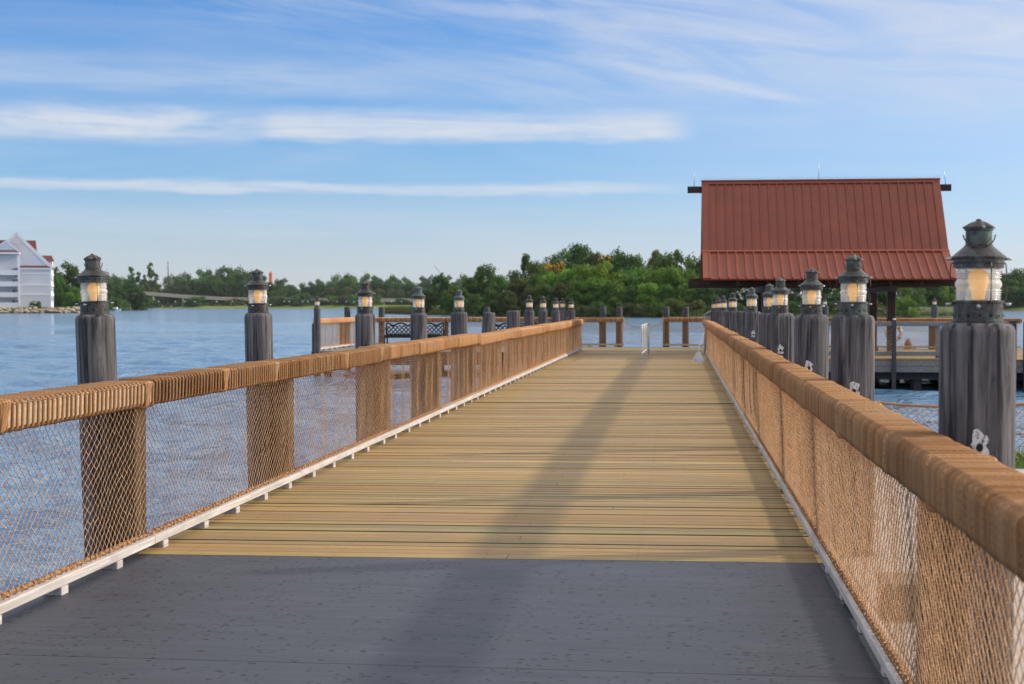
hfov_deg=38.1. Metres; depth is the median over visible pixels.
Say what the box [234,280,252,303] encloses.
tree
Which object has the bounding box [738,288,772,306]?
tree
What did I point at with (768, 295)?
lamp post
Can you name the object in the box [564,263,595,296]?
tree
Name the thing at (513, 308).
shrub
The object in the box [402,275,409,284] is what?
tree
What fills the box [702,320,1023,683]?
railing
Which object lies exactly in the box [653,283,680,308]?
tree
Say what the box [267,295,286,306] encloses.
shrub
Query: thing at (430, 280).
tree
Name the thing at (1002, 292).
tree
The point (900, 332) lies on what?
life ring
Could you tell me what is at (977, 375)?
lamp post
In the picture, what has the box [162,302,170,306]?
shrub
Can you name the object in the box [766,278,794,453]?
lamp post
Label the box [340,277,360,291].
tree
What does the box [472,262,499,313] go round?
tree
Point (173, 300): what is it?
tree
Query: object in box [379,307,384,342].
mooring post
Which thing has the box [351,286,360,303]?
tree
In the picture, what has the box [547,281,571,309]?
tree
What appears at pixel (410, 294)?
tree
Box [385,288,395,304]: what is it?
tree
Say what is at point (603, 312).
mooring post
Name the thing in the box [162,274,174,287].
tree
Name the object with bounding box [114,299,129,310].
shrub
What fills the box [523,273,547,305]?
tree
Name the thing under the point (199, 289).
tree
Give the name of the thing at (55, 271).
tree
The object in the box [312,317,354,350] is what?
railing
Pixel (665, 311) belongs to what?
mooring post
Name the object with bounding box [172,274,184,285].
tree
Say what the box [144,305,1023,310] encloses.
shore
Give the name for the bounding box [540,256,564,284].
tree
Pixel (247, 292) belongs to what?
tree
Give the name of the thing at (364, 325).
lamp post
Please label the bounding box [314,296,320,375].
mooring post
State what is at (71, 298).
tree
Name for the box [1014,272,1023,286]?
tree
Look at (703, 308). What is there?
shrub
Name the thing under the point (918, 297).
tree
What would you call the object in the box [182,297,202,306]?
shrub
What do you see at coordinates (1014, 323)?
mooring post
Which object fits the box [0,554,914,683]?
concrete path
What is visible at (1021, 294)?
tree
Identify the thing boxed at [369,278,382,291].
tree
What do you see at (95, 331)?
lamp post
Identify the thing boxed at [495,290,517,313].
tree
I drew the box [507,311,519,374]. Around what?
mooring post
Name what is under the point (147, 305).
shrub
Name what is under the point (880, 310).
shrub
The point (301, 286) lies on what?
tree
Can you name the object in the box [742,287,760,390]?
lamp post
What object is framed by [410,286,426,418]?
lamp post
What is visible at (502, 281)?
tree
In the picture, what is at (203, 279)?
tree
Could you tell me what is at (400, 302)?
shrub
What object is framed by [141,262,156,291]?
tree
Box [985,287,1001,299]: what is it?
tree
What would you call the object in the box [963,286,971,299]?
tree
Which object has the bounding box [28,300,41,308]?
shrub
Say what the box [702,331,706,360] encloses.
broom
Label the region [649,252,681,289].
tree
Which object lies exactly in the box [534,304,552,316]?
shrub
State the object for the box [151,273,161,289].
tree
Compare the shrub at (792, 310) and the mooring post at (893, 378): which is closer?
the mooring post at (893, 378)
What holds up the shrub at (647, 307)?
on the island
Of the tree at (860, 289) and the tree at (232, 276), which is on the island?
the tree at (860, 289)
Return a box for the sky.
[0,0,1023,303]
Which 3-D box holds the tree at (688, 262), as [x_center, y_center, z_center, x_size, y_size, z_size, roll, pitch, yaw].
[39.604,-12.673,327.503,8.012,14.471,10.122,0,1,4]
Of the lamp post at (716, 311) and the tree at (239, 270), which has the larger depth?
the tree at (239, 270)
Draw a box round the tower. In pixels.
[269,271,272,283]
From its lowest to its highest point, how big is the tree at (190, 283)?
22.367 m
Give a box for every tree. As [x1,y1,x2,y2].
[53,267,65,299]
[54,259,87,301]
[54,277,72,306]
[62,287,80,306]
[69,275,89,299]
[86,283,103,300]
[98,278,114,306]
[110,274,120,282]
[110,283,129,303]
[121,282,145,305]
[122,267,137,284]
[132,290,148,308]
[135,271,142,283]
[136,283,146,295]
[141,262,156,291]
[149,289,159,303]
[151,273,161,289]
[156,288,170,304]
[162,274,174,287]
[165,285,172,302]
[167,286,182,304]
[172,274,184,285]
[174,280,193,290]
[174,285,193,304]
[176,270,190,284]
[184,278,197,293]
[190,281,211,295]
[191,268,207,279]
[193,276,209,292]
[195,281,219,304]
[203,267,213,275]
[204,279,230,304]
[206,274,221,284]
[215,265,226,279]
[219,280,239,304]
[222,271,242,293]
[225,265,232,274]
[231,265,243,274]
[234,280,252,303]
[235,270,251,290]
[243,290,263,302]
[267,281,275,292]
[267,290,276,301]
[273,278,293,296]
[273,284,288,303]
[273,290,287,302]
[288,286,299,296]
[299,281,307,293]
[304,281,315,292]
[304,286,321,304]
[312,282,326,297]
[322,280,338,296]
[323,287,337,302]
[330,274,343,295]
[335,288,344,296]
[336,273,355,285]
[338,281,348,288]
[339,286,355,303]
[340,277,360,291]
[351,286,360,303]
[359,271,370,282]
[369,275,382,284]
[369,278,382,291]
[373,288,386,303]
[378,280,395,295]
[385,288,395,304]
[386,274,394,291]
[386,277,406,292]
[390,282,408,297]
[393,289,405,304]
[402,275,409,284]
[403,281,415,302]
[408,286,415,303]
[414,274,429,286]
[416,290,435,311]
[417,281,431,289]
[428,275,435,284]
[428,283,439,291]
[430,272,450,312]
[440,283,459,312]
[446,275,453,283]
[451,287,472,311]
[455,272,467,282]
[460,276,482,302]
[467,293,483,311]
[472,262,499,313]
[482,282,503,310]
[489,274,510,301]
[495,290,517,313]
[503,270,522,304]
[506,276,528,312]
[519,287,538,312]
[520,253,532,278]
[522,259,551,292]
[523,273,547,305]
[532,283,554,310]
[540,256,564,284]
[540,270,555,307]
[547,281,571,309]
[549,245,581,280]
[549,267,578,297]
[558,278,589,311]
[563,241,593,270]
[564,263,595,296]
[579,276,609,307]
[581,258,632,304]
[582,251,601,277]
[596,246,627,282]
[598,282,626,309]
[608,251,643,274]
[612,268,639,298]
[622,283,643,310]
[624,253,651,277]
[632,266,650,294]
[633,282,661,309]
[637,266,675,303]
[646,249,661,267]
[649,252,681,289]
[651,265,688,299]
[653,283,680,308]
[668,282,703,309]
[670,249,683,273]
[673,269,696,294]
[682,252,699,270]
[689,288,716,309]
[692,256,716,297]
[705,288,737,306]
[715,288,749,305]
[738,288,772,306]
[776,288,808,306]
[796,290,827,302]
[814,288,848,305]
[846,288,868,301]
[857,292,886,305]
[877,288,912,305]
[899,288,929,306]
[917,286,946,306]
[928,286,956,306]
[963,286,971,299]
[984,287,992,299]
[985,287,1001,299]
[992,288,1006,300]
[1001,277,1015,289]
[1001,289,1014,307]
[1002,272,1014,281]
[1005,286,1020,307]
[1008,278,1023,299]
[1010,267,1023,287]
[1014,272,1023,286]
[1015,287,1023,306]
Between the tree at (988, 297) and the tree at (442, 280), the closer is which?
the tree at (442, 280)
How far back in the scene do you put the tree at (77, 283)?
532.65 m
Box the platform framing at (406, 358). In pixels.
[311,349,505,376]
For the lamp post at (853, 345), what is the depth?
9.46 m
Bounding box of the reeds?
[378,306,952,316]
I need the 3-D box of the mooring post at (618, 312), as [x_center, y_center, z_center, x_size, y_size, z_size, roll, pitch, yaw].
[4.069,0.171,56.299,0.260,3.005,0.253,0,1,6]
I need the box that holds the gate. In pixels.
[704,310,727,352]
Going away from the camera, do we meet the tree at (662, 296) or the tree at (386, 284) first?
the tree at (662, 296)
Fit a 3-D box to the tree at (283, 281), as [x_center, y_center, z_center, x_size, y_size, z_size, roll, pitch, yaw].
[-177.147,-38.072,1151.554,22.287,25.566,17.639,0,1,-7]
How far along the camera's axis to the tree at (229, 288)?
1083.40 m
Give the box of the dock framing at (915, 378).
[829,360,1022,390]
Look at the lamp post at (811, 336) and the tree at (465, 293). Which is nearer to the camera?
the lamp post at (811, 336)
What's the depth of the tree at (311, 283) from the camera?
1147.52 m
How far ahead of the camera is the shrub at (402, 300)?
1047.42 m
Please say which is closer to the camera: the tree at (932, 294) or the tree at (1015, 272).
the tree at (932, 294)
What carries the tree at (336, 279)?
on the shore
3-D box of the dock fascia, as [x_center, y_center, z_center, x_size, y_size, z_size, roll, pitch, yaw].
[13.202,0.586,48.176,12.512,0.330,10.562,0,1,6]
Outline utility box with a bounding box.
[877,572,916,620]
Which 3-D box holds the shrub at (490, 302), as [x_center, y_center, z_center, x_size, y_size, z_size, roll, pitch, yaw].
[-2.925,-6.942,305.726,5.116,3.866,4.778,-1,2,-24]
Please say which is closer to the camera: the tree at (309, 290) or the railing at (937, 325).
the railing at (937, 325)
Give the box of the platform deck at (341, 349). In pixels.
[321,346,703,351]
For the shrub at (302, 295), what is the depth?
1052.69 m
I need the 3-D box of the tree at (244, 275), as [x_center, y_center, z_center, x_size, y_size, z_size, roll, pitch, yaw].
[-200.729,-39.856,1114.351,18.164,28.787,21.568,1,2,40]
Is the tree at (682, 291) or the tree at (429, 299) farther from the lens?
the tree at (429, 299)
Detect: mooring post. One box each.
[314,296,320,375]
[344,307,350,369]
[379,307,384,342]
[479,312,494,389]
[484,307,489,311]
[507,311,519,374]
[600,307,605,346]
[616,307,622,346]
[663,307,668,346]
[682,307,688,346]
[731,311,743,389]
[891,318,895,389]
[904,339,911,348]
[1009,321,1016,364]
[1023,322,1023,391]
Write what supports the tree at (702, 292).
on the island
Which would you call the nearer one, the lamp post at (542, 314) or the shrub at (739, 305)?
the lamp post at (542, 314)
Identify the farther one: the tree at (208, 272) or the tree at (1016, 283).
the tree at (208, 272)
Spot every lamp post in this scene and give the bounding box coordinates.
[74,254,117,557]
[244,269,272,487]
[355,281,375,441]
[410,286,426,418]
[451,289,466,400]
[524,295,533,369]
[538,296,547,359]
[551,298,559,352]
[559,298,565,336]
[567,299,574,347]
[710,298,716,321]
[714,297,721,322]
[718,295,727,326]
[725,292,737,329]
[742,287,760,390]
[758,284,775,428]
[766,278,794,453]
[794,268,828,496]
[822,298,828,317]
[831,254,874,557]
[931,298,937,317]
[938,219,1015,683]
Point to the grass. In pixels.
(1021, 461)
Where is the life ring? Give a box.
[885,326,902,340]
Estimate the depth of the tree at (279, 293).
1081.42 m
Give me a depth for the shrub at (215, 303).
1062.12 m
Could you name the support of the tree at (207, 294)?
on the shore
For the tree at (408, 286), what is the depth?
1096.44 m
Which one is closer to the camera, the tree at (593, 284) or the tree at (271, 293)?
the tree at (593, 284)
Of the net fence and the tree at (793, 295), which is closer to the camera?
the net fence
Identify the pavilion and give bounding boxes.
[687,172,964,350]
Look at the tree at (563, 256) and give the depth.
344.74 m
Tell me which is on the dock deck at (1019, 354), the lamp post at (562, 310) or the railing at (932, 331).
the railing at (932, 331)
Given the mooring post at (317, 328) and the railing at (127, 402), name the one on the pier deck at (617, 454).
the railing at (127, 402)
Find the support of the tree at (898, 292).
on the island
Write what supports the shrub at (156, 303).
on the shore
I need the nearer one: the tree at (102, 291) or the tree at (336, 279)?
the tree at (102, 291)
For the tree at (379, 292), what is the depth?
1073.30 m
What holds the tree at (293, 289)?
on the shore
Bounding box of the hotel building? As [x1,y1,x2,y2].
[0,233,54,307]
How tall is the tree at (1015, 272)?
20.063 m
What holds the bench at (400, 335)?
on the platform deck at (341, 349)
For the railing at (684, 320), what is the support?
on the platform deck at (341, 349)
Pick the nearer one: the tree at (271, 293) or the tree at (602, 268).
the tree at (602, 268)
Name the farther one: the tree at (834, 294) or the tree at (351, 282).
the tree at (351, 282)
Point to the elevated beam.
(153, 294)
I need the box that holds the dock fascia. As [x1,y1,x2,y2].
[829,361,1022,372]
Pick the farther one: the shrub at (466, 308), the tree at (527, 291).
the shrub at (466, 308)
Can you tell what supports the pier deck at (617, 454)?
on the pier framing
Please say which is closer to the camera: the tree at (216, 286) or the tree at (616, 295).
the tree at (616, 295)
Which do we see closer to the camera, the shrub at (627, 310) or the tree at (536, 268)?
the shrub at (627, 310)
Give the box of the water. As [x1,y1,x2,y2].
[0,308,1023,592]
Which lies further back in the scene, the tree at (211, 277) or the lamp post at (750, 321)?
the tree at (211, 277)
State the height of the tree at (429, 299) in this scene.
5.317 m
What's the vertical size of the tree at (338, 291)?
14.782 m
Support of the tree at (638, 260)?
on the island
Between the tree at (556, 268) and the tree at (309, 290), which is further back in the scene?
the tree at (309, 290)
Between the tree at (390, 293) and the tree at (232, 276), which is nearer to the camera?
the tree at (390, 293)
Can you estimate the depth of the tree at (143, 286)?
1122.49 m
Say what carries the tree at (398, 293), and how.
on the shore
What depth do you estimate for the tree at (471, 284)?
319.98 m
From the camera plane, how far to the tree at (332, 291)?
1078.20 m
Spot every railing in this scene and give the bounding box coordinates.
[0,319,582,623]
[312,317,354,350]
[375,317,623,346]
[662,317,703,346]
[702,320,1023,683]
[828,318,1021,348]
[829,321,1008,358]
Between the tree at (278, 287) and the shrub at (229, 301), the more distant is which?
the tree at (278, 287)
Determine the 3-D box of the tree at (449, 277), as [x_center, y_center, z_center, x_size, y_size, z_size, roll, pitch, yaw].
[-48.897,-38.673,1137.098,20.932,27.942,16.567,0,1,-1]
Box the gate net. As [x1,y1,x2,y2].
[622,322,663,345]
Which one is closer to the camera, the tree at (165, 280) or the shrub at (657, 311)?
the shrub at (657, 311)
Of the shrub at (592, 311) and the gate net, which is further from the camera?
the shrub at (592, 311)
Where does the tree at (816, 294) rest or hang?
on the island
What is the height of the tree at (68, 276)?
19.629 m
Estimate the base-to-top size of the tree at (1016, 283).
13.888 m
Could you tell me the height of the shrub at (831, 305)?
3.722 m
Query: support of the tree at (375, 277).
on the shore
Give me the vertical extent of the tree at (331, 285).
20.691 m
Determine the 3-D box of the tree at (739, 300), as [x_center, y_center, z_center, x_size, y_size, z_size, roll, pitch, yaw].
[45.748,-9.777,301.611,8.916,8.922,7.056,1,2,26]
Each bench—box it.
[383,322,444,343]
[495,322,537,330]
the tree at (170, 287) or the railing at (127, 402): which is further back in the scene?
the tree at (170, 287)
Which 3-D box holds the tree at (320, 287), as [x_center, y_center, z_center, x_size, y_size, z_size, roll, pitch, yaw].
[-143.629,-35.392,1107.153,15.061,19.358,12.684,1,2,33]
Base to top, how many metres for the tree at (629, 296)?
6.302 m
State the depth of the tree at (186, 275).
1158.79 m
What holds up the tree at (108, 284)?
on the wooded point
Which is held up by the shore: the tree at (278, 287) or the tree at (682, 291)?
the tree at (278, 287)
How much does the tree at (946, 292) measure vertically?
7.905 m
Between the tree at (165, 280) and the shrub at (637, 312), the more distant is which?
the tree at (165, 280)
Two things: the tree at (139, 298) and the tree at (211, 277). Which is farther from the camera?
the tree at (211, 277)
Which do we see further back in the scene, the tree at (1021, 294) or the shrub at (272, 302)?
the shrub at (272, 302)
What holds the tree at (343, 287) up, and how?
on the shore
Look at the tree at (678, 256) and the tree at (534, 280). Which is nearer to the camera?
the tree at (534, 280)
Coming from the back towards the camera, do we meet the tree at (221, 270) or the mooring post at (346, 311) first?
the tree at (221, 270)
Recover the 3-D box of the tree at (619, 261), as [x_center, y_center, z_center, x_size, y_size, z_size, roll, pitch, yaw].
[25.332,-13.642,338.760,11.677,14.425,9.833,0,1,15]
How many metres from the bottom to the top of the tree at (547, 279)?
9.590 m
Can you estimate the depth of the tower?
1207.45 m
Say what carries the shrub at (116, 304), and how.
on the wooded point
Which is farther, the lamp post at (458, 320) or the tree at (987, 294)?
the tree at (987, 294)
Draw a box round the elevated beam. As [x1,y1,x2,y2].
[131,292,416,304]
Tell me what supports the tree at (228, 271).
on the shore
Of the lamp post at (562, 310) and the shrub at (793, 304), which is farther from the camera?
the shrub at (793, 304)
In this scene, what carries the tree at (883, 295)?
on the island
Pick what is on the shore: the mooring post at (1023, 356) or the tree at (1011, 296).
the tree at (1011, 296)
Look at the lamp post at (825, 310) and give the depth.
64.74 m
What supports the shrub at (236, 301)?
on the shore
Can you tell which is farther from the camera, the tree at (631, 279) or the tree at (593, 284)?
the tree at (631, 279)
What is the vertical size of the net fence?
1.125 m
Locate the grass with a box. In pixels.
[874,448,1023,468]
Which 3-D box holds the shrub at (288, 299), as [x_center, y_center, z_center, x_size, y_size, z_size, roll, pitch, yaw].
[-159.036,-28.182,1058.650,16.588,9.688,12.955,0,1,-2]
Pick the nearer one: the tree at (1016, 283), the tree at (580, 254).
the tree at (580, 254)
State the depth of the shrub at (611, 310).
287.69 m
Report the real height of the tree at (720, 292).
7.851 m
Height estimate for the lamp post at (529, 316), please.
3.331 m
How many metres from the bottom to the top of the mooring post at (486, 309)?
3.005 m
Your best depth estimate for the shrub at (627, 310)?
288.28 m
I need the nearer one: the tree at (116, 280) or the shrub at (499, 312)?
the shrub at (499, 312)
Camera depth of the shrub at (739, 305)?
285.27 m
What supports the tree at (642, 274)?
on the island
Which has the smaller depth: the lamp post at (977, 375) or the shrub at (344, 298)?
the lamp post at (977, 375)
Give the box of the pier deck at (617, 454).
[137,348,822,562]
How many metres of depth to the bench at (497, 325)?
55.78 m
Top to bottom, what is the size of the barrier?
1.027 m
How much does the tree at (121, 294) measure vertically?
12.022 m
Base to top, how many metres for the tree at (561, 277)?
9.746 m
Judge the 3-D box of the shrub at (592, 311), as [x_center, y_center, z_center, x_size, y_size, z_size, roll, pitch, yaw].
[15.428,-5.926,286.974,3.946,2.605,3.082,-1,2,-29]
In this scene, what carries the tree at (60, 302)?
on the wooded point
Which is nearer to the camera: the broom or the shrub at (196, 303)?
the broom
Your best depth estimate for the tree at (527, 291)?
294.56 m
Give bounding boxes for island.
[398,306,1005,317]
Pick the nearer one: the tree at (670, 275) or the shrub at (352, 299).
the tree at (670, 275)
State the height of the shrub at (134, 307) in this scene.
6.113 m
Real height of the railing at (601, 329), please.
1.173 m
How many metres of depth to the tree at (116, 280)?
1165.35 m
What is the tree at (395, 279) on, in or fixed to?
on the shore
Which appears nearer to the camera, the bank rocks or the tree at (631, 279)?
the tree at (631, 279)
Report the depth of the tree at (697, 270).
325.55 m
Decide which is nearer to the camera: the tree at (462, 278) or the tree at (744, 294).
the tree at (744, 294)
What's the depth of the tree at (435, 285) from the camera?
1095.10 m
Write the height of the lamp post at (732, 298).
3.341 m
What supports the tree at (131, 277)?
on the shore
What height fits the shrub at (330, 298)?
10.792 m
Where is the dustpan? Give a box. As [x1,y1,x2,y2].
[692,332,704,361]
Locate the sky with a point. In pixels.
(298, 141)
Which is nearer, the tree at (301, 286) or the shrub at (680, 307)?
the shrub at (680, 307)
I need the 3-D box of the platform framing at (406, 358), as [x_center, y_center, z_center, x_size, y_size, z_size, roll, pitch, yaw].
[0.420,1.054,53.128,13.820,1.598,6.940,0,1,6]
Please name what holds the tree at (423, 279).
on the shore
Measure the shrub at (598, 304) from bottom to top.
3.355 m
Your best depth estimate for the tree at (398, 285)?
1096.36 m
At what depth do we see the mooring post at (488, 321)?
28.53 m
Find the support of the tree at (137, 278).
on the shore
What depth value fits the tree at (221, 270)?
1155.27 m
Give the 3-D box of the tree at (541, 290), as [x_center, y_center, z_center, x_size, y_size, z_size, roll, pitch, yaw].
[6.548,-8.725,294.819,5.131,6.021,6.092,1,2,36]
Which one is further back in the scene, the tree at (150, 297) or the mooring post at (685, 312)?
the tree at (150, 297)
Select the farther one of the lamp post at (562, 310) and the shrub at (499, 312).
the shrub at (499, 312)
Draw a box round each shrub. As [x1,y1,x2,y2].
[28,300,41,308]
[69,297,89,306]
[107,298,124,310]
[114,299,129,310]
[124,299,140,309]
[142,298,152,309]
[150,300,161,306]
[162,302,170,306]
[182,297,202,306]
[185,296,208,306]
[208,301,219,305]
[225,299,234,305]
[233,297,246,305]
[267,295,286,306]
[269,296,284,305]
[282,296,294,304]
[289,292,314,305]
[296,297,314,304]
[325,295,344,304]
[334,295,349,305]
[347,294,368,305]
[362,296,384,304]
[395,298,408,304]
[395,298,409,304]
[464,302,485,316]
[482,303,503,316]
[485,300,504,316]
[501,304,520,316]
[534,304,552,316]
[550,302,568,316]
[566,303,581,317]
[575,305,589,315]
[582,306,599,316]
[590,301,610,315]
[599,306,615,316]
[614,302,634,316]
[632,304,647,315]
[634,302,654,316]
[647,302,672,316]
[661,298,678,314]
[669,301,691,314]
[683,299,704,313]
[696,305,707,311]
[734,303,745,310]
[787,300,807,311]
[789,307,798,314]
[817,301,838,313]
[868,305,886,312]
[896,295,920,316]
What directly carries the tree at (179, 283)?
on the shore
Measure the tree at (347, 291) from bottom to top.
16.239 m
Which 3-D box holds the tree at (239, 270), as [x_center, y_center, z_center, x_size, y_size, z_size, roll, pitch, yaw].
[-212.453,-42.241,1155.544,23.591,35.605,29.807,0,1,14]
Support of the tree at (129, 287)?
on the wooded point
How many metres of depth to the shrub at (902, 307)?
281.47 m
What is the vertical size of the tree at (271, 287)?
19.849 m
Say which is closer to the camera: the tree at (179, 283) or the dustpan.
the dustpan
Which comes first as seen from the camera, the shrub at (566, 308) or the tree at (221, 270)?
the shrub at (566, 308)
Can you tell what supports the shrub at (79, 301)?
on the wooded point
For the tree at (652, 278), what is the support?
on the island
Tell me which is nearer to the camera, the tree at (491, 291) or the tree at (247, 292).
the tree at (491, 291)
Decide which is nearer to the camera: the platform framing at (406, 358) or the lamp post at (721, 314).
the lamp post at (721, 314)
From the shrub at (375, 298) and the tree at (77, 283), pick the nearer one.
the tree at (77, 283)
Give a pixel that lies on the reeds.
(401, 310)
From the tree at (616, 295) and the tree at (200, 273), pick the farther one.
the tree at (200, 273)
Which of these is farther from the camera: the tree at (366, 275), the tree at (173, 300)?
the tree at (366, 275)
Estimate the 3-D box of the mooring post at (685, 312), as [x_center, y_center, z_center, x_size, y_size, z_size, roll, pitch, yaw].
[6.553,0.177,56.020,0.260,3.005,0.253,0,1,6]
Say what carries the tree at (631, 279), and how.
on the island
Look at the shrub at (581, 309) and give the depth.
288.38 m
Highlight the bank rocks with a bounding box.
[0,306,79,312]
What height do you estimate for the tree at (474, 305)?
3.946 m
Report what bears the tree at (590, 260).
on the island
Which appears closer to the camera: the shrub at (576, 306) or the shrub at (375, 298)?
the shrub at (576, 306)
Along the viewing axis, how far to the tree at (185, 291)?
1089.75 m
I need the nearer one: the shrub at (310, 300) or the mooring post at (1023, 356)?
the mooring post at (1023, 356)
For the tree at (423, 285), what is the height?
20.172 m
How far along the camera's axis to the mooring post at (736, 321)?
27.51 m
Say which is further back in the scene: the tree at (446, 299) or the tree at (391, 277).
the tree at (391, 277)
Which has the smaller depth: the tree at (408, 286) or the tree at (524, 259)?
the tree at (524, 259)
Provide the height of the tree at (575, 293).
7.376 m
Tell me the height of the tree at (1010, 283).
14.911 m
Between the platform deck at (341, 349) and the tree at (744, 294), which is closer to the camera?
the platform deck at (341, 349)
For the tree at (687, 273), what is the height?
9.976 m
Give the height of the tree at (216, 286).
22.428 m
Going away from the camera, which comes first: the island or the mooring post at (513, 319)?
the mooring post at (513, 319)
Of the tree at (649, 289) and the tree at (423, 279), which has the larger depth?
the tree at (423, 279)
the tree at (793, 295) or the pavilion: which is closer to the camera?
the pavilion
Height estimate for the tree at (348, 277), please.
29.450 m
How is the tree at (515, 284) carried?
on the island
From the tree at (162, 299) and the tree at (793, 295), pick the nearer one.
the tree at (793, 295)
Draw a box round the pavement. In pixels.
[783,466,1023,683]
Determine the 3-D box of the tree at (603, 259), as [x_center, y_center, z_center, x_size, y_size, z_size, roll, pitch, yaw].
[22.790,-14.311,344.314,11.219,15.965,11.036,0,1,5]
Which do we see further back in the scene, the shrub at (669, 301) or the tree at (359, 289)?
the tree at (359, 289)
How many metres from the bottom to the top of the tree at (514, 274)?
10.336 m
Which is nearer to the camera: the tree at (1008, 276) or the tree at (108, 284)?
the tree at (108, 284)
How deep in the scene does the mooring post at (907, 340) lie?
53.56 m
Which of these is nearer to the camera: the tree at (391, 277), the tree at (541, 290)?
the tree at (541, 290)
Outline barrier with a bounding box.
[640,323,649,360]
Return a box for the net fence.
[874,401,1023,458]
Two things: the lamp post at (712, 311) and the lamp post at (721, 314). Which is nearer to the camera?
the lamp post at (721, 314)
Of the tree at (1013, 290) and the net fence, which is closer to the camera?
the net fence
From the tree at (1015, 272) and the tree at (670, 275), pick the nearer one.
the tree at (670, 275)
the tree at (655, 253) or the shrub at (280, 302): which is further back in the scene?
the shrub at (280, 302)
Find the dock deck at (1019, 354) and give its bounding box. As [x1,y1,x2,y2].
[829,348,1022,360]
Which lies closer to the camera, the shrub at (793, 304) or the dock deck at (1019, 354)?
the dock deck at (1019, 354)

